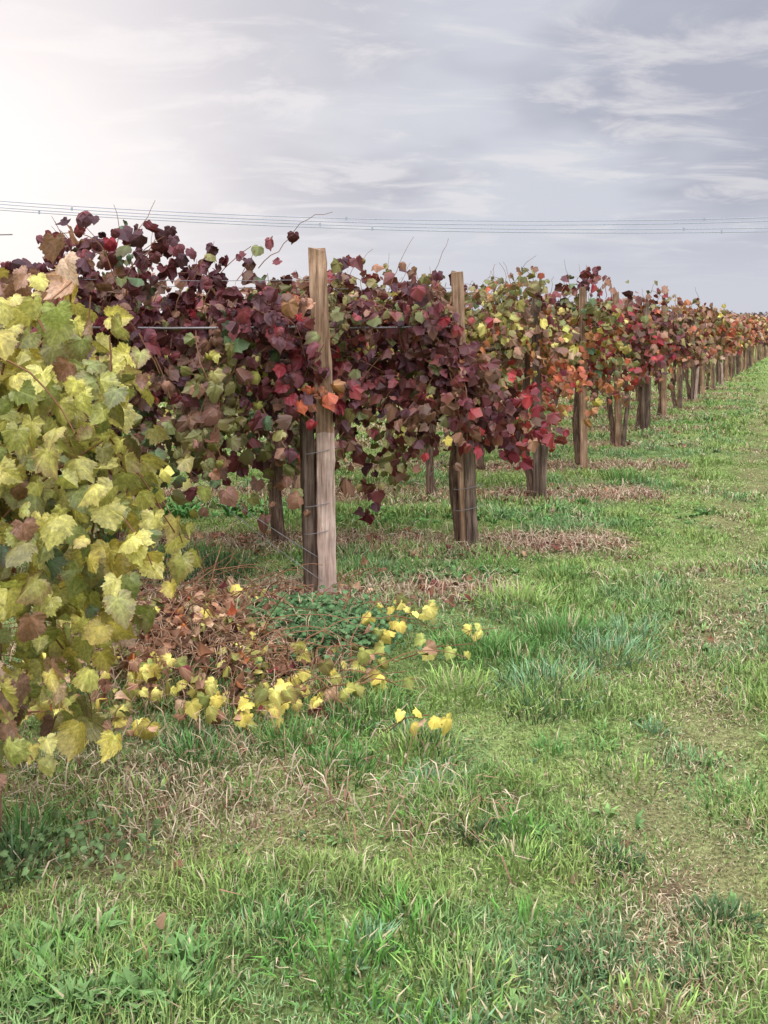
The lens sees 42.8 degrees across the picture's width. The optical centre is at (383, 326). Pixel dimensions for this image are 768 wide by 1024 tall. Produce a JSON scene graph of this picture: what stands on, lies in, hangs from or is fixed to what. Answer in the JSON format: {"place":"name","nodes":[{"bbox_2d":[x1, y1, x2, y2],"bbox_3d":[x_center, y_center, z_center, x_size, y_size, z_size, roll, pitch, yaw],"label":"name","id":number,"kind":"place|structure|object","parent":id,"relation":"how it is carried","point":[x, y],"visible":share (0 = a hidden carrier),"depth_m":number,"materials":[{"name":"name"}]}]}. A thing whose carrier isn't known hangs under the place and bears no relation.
{"place":"outdoors","nodes":[
{"label":"outdoors","id":0,"kind":"place"},
{"bbox_2d":[2,385,757,900],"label":"dead grass","id":1,"kind":"structure","parent":0,"point":[628,491],"depth_m":6.05,"materials":[{"name":"beige plant"}]},
{"bbox_2d":[0,349,767,1023],"bbox_3d":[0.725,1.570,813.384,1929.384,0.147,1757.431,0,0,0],"label":"ground","id":2,"kind":"structure","parent":0,"point":[734,875],"depth_m":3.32,"materials":[{"name":"green plant"}]},
{"bbox_2d":[0,359,1,842],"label":"wooden post","id":3,"kind":"object","parent":2,"relation":"on","point":[1,721],"visible":0.14,"depth_m":2.98,"materials":[{"name":"brown wood"}]},
{"bbox_2d":[0,224,211,794],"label":"grapevine","id":4,"kind":"object","parent":2,"relation":"on","point":[62,375],"visible":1,"depth_m":2.80,"materials":[{"name":"yellow plant"}]},
{"bbox_2d":[0,201,351,593],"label":"grapevine","id":5,"kind":"object","parent":2,"relation":"on","point":[229,354],"visible":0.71,"depth_m":5.59,"materials":[{"name":"plant"}]},
{"bbox_2d":[0,583,438,884],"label":"clover","id":6,"kind":"object","parent":2,"relation":"on","point":[328,607],"visible":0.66,"depth_m":4.72,"materials":[{"name":"green plant"}]},
{"bbox_2d":[2,533,497,803],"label":"fallen leaves","id":7,"kind":"object","parent":2,"relation":"on","point":[212,623],"visible":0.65,"depth_m":4.33,"materials":[{"name":"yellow plant"}]},
{"bbox_2d":[295,282,299,488],"bbox_3d":[-0.789,0.609,9.250,0.104,2.082,0.096,0,0,0],"label":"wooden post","id":8,"kind":"object","parent":2,"relation":"on","point":[297,484],"visible":0.01,"depth_m":9.20,"materials":[{"name":"brown wood"}]},
{"bbox_2d":[27,232,569,547],"bbox_3d":[-1.118,0.483,7.074,4.828,2.369,1.087,0,0,0],"label":"grapevine","id":9,"kind":"object","parent":2,"relation":"on","point":[439,359],"visible":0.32,"depth_m":6.85,"materials":[{"name":"plant"}]},
{"bbox_2d":[299,247,336,598],"bbox_3d":[-0.388,0.590,5.778,0.230,2.119,0.156,0,0,0],"label":"wooden post","id":10,"kind":"object","parent":2,"relation":"on","point":[319,533],"visible":0.91,"depth_m":5.72,"materials":[{"name":"brown wood"}]},
{"bbox_2d":[0,234,699,580],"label":"trellis wire","id":11,"kind":"object","parent":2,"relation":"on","point":[98,327],"visible":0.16,"depth_m":5.80,"materials":[{"name":"grey metal"}]},
{"bbox_2d":[2,396,733,950],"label":"leaf litter","id":12,"kind":"object","parent":2,"relation":"on","point":[178,864],"visible":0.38,"depth_m":6.75,"materials":[{"name":"plant"}]},
{"bbox_2d":[160,257,602,497],"bbox_3d":[-0.305,0.490,9.243,4.735,2.345,1.062,0,0,0],"label":"grapevine","id":13,"kind":"object","parent":2,"relation":"on","point":[507,321],"visible":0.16,"depth_m":9.06,"materials":[{"name":"plant"}]},
{"bbox_2d":[0,485,767,1023],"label":"broadleaf weed","id":14,"kind":"object","parent":2,"relation":"on","point":[182,511],"visible":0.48,"depth_m":2.47,"materials":[{"name":"green plant"}]},
{"bbox_2d":[451,271,480,548],"bbox_3d":[0.592,0.624,7.040,0.219,2.053,0.148,0,0,0],"label":"wooden post","id":15,"kind":"object","parent":2,"relation":"on","point":[467,510],"visible":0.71,"depth_m":7.00,"materials":[{"name":"brown wood"}]},
{"bbox_2d":[347,261,640,469],"bbox_3d":[0.745,0.458,11.189,4.314,2.407,1.138,0,0,0],"label":"grapevine","id":16,"kind":"object","parent":2,"relation":"on","point":[607,346],"visible":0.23,"depth_m":10.98,"materials":[{"name":"plant"}]},
{"bbox_2d":[399,266,669,444],"bbox_3d":[1.766,0.423,13.113,4.079,2.479,1.118,0,0,0],"label":"grapevine","id":17,"kind":"object","parent":2,"relation":"on","point":[650,355],"visible":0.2,"depth_m":12.98,"materials":[{"name":"plant"}]},
{"bbox_2d":[531,282,541,499],"bbox_3d":[1.436,0.613,9.200,0.105,2.074,0.078,0,0,0],"label":"wooden post","id":18,"kind":"object","parent":2,"relation":"on","point":[537,453],"visible":0.57,"depth_m":9.17,"materials":[{"name":"brown wood"}]},
{"bbox_2d":[540,431,547,499],"bbox_3d":[1.494,1.232,9.130,0.084,0.836,0.060,0,0,0],"label":"wooden stake","id":19,"kind":"object","parent":2,"relation":"on","point":[543,471],"visible":0.67,"depth_m":9.11,"materials":[{"name":"brown wood"}]},
{"bbox_2d":[466,271,689,430],"bbox_3d":[2.507,0.402,15.057,4.362,2.517,1.050,0,0,0],"label":"grapevine","id":20,"kind":"object","parent":2,"relation":"on","point":[676,331],"visible":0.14,"depth_m":15.09,"materials":[{"name":"plant"}]},
{"bbox_2d":[579,286,587,467],"bbox_3d":[2.264,0.593,11.130,0.089,2.115,0.077,0,0,0],"label":"wooden post","id":21,"kind":"object","parent":2,"relation":"on","point":[583,408],"visible":0.72,"depth_m":11.10,"materials":[{"name":"brown wood"}]},
{"bbox_2d":[481,286,705,417],"bbox_3d":[3.489,0.460,17.019,4.116,2.407,1.080,0,0,0],"label":"grapevine","id":22,"kind":"object","parent":2,"relation":"on","point":[682,353],"visible":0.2,"depth_m":16.98,"materials":[{"name":"plant"}]},
{"bbox_2d":[612,291,621,445],"bbox_3d":[3.113,0.591,13.080,0.118,2.117,0.077,0,0,0],"label":"wooden post","id":23,"kind":"object","parent":2,"relation":"on","point":[617,406],"visible":0.51,"depth_m":13.04,"materials":[{"name":"brown wood"}]},
{"bbox_2d":[621,393,630,446],"bbox_3d":[3.207,1.268,13.011,0.137,0.765,0.060,0,0,0],"label":"wooden stake","id":24,"kind":"object","parent":2,"relation":"on","point":[625,424],"visible":0.82,"depth_m":12.99,"materials":[{"name":"brown wood"}]},
{"bbox_2d":[553,292,712,408],"bbox_3d":[4.494,0.496,18.930,3.767,2.328,1.111,0,0,0],"label":"grapevine","id":25,"kind":"object","parent":2,"relation":"on","point":[687,320],"visible":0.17,"depth_m":18.82,"materials":[{"name":"plant"}]},
{"bbox_2d":[641,302,648,431],"bbox_3d":[4.007,0.637,15.030,0.105,2.026,0.074,0,0,0],"label":"wooden post","id":26,"kind":"object","parent":2,"relation":"on","point":[644,388],"visible":0.48,"depth_m":15.00,"materials":[{"name":"brown wood"}]},
{"bbox_2d":[646,375,651,431],"bbox_3d":[4.040,1.190,14.960,0.088,0.920,0.063,0,0,0],"label":"wooden stake","id":27,"kind":"object","parent":2,"relation":"on","point":[648,405],"visible":0.82,"depth_m":14.94,"materials":[{"name":"brown wood"}]},
{"bbox_2d":[661,305,666,416],"bbox_3d":[4.855,0.640,16.982,0.087,2.021,0.076,0,0,0],"label":"wooden post","id":28,"kind":"object","parent":2,"relation":"on","point":[664,391],"visible":0.58,"depth_m":16.95,"materials":[{"name":"brown wood"}]},
{"bbox_2d":[611,299,722,400],"bbox_3d":[5.798,0.538,20.900,2.641,2.242,1.072,0,0,0],"label":"grapevine","id":29,"kind":"object","parent":2,"relation":"on","point":[710,313],"visible":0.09,"depth_m":20.75,"materials":[{"name":"plant"}]},
{"bbox_2d":[677,307,681,406],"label":"wooden post","id":30,"kind":"object","parent":2,"relation":"on","point":[679,370],"visible":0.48,"depth_m":18.90,"materials":[{"name":"brown wood"}]},
{"bbox_2d":[678,374,682,409],"bbox_3d":[5.712,1.280,18.861,0.090,0.741,0.060,0,0,0],"label":"wooden stake","id":31,"kind":"object","parent":2,"relation":"on","point":[680,390],"visible":0.92,"depth_m":18.84,"materials":[{"name":"brown wood"}]},
{"bbox_2d":[631,298,738,389],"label":"grapevine","id":32,"kind":"object","parent":2,"relation":"on","point":[728,334],"visible":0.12,"depth_m":24.66,"materials":[{"name":"plant"}]},
{"bbox_2d":[690,313,696,400],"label":"wooden post","id":33,"kind":"object","parent":2,"relation":"on","point":[693,373],"visible":0.38,"depth_m":20.85,"materials":[{"name":"brown wood"}]},
{"bbox_2d":[658,288,729,393],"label":"grapevine","id":34,"kind":"object","parent":2,"relation":"on","point":[716,331],"visible":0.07,"depth_m":22.68,"materials":[{"name":"plant"}]},
{"bbox_2d":[694,366,698,400],"bbox_3d":[6.644,1.171,20.810,0.118,0.957,0.058,0,0,0],"label":"wooden stake","id":35,"kind":"object","parent":2,"relation":"on","point":[696,384],"visible":0.73,"depth_m":20.79,"materials":[{"name":"beige wood"}]},
{"bbox_2d":[701,329,704,395],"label":"wooden post","id":36,"kind":"object","parent":2,"relation":"on","point":[702,380],"visible":0.32,"depth_m":22.80,"materials":[{"name":"brown wood"}]},
{"bbox_2d":[675,307,743,384],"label":"grapevine","id":37,"kind":"object","parent":2,"relation":"on","point":[736,323],"visible":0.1,"depth_m":26.63,"materials":[{"name":"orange plant"}]},
{"bbox_2d":[710,324,715,389],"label":"wooden post","id":38,"kind":"object","parent":2,"relation":"on","point":[713,346],"visible":0.41,"depth_m":24.75,"materials":[{"name":"brown wood"}]},
{"bbox_2d":[712,358,715,389],"bbox_3d":[8.319,1.216,24.709,0.087,0.869,0.060,0,0,0],"label":"wooden stake","id":39,"kind":"object","parent":2,"relation":"on","point":[713,368],"visible":0.81,"depth_m":24.69,"materials":[{"name":"brown wood"}]},
{"bbox_2d":[682,304,747,380],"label":"grapevine","id":40,"kind":"object","parent":2,"relation":"on","point":[742,328],"visible":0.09,"depth_m":28.59,"materials":[{"name":"orange plant"}]},
{"bbox_2d":[718,320,721,385],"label":"wooden post","id":41,"kind":"object","parent":2,"relation":"on","point":[719,372],"visible":0.43,"depth_m":26.70,"materials":[{"name":"brown wood"}]},
{"bbox_2d":[720,362,723,385],"bbox_3d":[9.205,1.307,26.661,0.098,0.686,0.060,0,0,0],"label":"wooden stake","id":42,"kind":"object","parent":2,"relation":"on","point":[722,378],"visible":0.9,"depth_m":26.64,"materials":[{"name":"beige wood"}]},
{"bbox_2d":[725,314,727,380],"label":"wooden post","id":43,"kind":"object","parent":2,"relation":"on","point":[726,366],"visible":0.41,"depth_m":28.65,"materials":[{"name":"brown wood"}]},
{"bbox_2d":[709,313,754,377],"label":"grapevine","id":44,"kind":"object","parent":2,"relation":"on","point":[748,326],"visible":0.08,"depth_m":30.55,"materials":[{"name":"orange plant"}]},
{"bbox_2d":[731,314,733,376],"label":"wooden post","id":45,"kind":"object","parent":2,"relation":"on","point":[732,358],"visible":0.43,"depth_m":30.60,"materials":[{"name":"brown wood"}]},
{"bbox_2d":[706,309,759,366],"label":"grapevine","id":46,"kind":"object","parent":2,"relation":"on","point":[750,321],"visible":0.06,"depth_m":32.30,"materials":[{"name":"orange plant"}]},
{"bbox_2d":[732,356,735,377],"bbox_3d":[10.917,1.231,30.562,0.111,0.837,0.067,0,0,0],"label":"wooden stake","id":47,"kind":"object","parent":2,"relation":"on","point":[733,373],"visible":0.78,"depth_m":30.54,"materials":[{"name":"brown wood"}]},
{"bbox_2d":[715,313,758,345],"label":"grapevine","id":48,"kind":"object","parent":2,"relation":"on","point":[754,328],"visible":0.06,"depth_m":34.38,"materials":[{"name":"orange plant"}]},
{"bbox_2d":[736,314,738,374],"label":"wooden post","id":49,"kind":"object","parent":2,"relation":"on","point":[737,361],"visible":0.39,"depth_m":32.55,"materials":[{"name":"brown wood"}]},
{"bbox_2d":[710,323,765,368],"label":"grapevine","id":50,"kind":"object","parent":2,"relation":"on","point":[761,339],"visible":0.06,"depth_m":36.34,"materials":[{"name":"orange plant"}]},
{"bbox_2d":[738,354,739,374],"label":"wooden stake","id":51,"kind":"object","parent":2,"relation":"on","point":[738,364],"visible":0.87,"depth_m":32.49,"materials":[{"name":"brown wood"}]},
{"bbox_2d":[740,314,742,371],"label":"wooden post","id":52,"kind":"object","parent":2,"relation":"on","point":[741,360],"visible":0.43,"depth_m":34.50,"materials":[{"name":"brown wood"}]},
{"bbox_2d":[744,314,747,369],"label":"wooden post","id":53,"kind":"object","parent":2,"relation":"on","point":[745,367],"visible":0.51,"depth_m":36.45,"materials":[{"name":"brown wood"}]},
{"bbox_2d":[747,351,748,368],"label":"wooden stake","id":54,"kind":"object","parent":2,"relation":"on","point":[747,359],"visible":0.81,"depth_m":36.39,"materials":[{"name":"brown wood"}]},
{"bbox_2d":[730,314,767,361],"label":"grapevine","id":55,"kind":"object","parent":2,"relation":"on","point":[765,320],"visible":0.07,"depth_m":43.98,"materials":[{"name":"orange plant"}]},
{"bbox_2d":[738,313,760,344],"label":"grapevine","id":56,"kind":"object","parent":2,"relation":"on","point":[753,318],"visible":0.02,"depth_m":38.28,"materials":[{"name":"orange plant"}]},
{"bbox_2d":[731,311,767,316],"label":"distant tree line","id":57,"kind":"object","parent":2,"relation":"on","point":[761,313],"visible":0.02,"depth_m":209.81,"materials":[{"name":"grey plant"}]},
{"bbox_2d":[749,347,751,366],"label":"wooden stake","id":58,"kind":"object","parent":2,"relation":"on","point":[750,357],"visible":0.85,"depth_m":38.34,"materials":[{"name":"brown wood"}]},
{"bbox_2d":[751,341,753,364],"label":"wooden post","id":59,"kind":"object","parent":2,"relation":"on","point":[752,351],"visible":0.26,"depth_m":40.35,"materials":[{"name":"brown wood"}]},
{"bbox_2d":[743,315,767,355],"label":"grapevine","id":60,"kind":"object","parent":2,"relation":"on","point":[764,335],"visible":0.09,"depth_m":40.20,"materials":[{"name":"orange plant"}]},
{"bbox_2d":[743,313,767,362],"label":"grapevine","id":61,"kind":"object","parent":2,"relation":"on","point":[762,326],"visible":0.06,"depth_m":42.23,"materials":[{"name":"orange plant"}]},
{"bbox_2d":[755,319,758,362],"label":"wooden post","id":62,"kind":"object","parent":2,"relation":"on","point":[756,348],"visible":0.47,"depth_m":42.30,"materials":[{"name":"brown wood"}]},
{"bbox_2d":[757,344,759,361],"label":"wooden post","id":63,"kind":"object","parent":2,"relation":"on","point":[758,354],"visible":0.44,"depth_m":44.25,"materials":[{"name":"brown wood"}]},
{"bbox_2d":[760,318,761,359],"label":"wooden post","id":64,"kind":"object","parent":2,"relation":"on","point":[760,350],"visible":0.3,"depth_m":46.20,"materials":[{"name":"brown wood"}]},
{"bbox_2d":[0,201,767,233],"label":"power line","id":65,"kind":"object","parent":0,"point":[372,229],"visible":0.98,"depth_m":60.00,"materials":[{"name":"grey metal"}]},
{"bbox_2d":[0,0,767,316],"label":"sky","id":66,"kind":"structure","parent":0,"point":[534,114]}
]}

